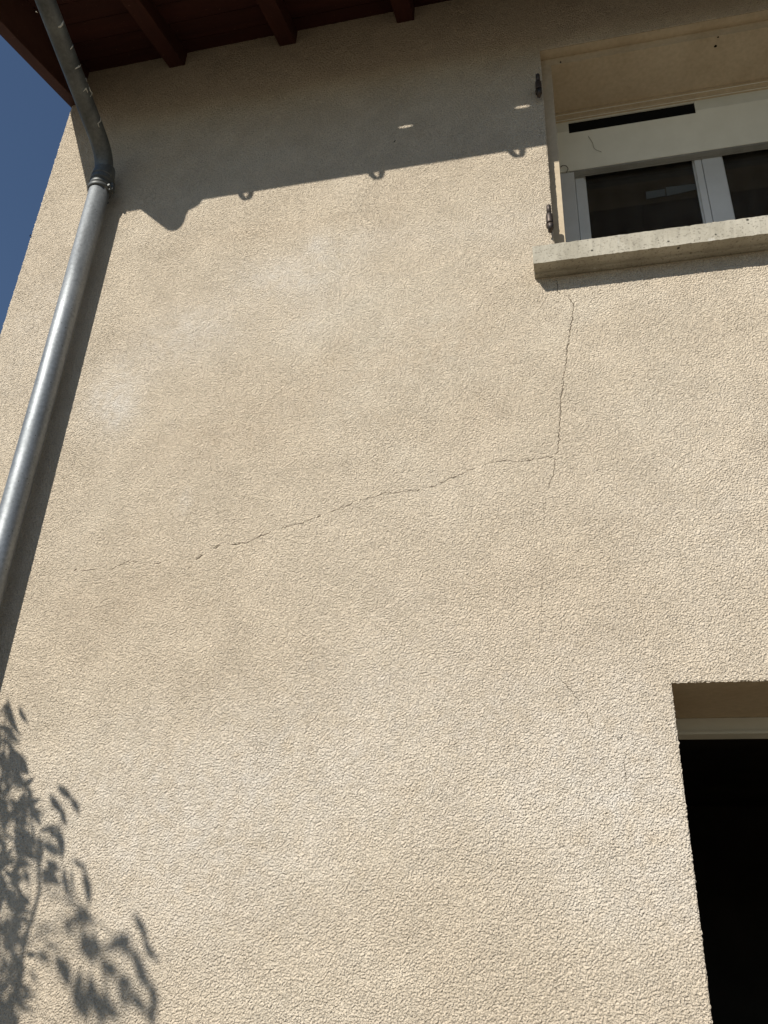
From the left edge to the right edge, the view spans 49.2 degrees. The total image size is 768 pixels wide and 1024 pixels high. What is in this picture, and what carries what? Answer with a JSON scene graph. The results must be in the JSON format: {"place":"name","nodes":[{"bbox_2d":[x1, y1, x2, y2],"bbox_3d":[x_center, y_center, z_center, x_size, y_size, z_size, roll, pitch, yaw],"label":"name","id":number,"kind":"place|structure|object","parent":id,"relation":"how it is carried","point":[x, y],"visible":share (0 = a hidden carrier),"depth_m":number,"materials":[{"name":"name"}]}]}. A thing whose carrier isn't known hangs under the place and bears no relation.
{"place":"outdoors","nodes":[
{"label":"outdoors","id":0,"kind":"place"},
{"bbox_2d":[0,35,70,333],"label":"sky","id":1,"kind":"structure","parent":0,"point":[33,117],"materials":[{"name":"blue"}]},
{"bbox_2d":[0,0,767,1023],"bbox_3d":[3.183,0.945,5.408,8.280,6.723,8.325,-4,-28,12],"label":"house","id":2,"kind":"structure","parent":0,"point":[384,622],"depth_m":2.68,"materials":[{"name":"paint"}]},
{"bbox_2d":[0,0,114,607],"bbox_3d":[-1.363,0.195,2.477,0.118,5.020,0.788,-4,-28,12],"label":"downpipe","id":3,"kind":"object","parent":2,"relation":"attached to","point":[29,446],"visible":0.99,"depth_m":3.30,"materials":[{"name":"metal"}]},
{"bbox_2d":[555,78,767,241],"bbox_3d":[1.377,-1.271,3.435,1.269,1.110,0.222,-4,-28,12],"label":"window","id":4,"kind":"structure","parent":2,"relation":"in","point":[689,158],"depth_m":3.61,"materials":[{"name":"white plastic"}]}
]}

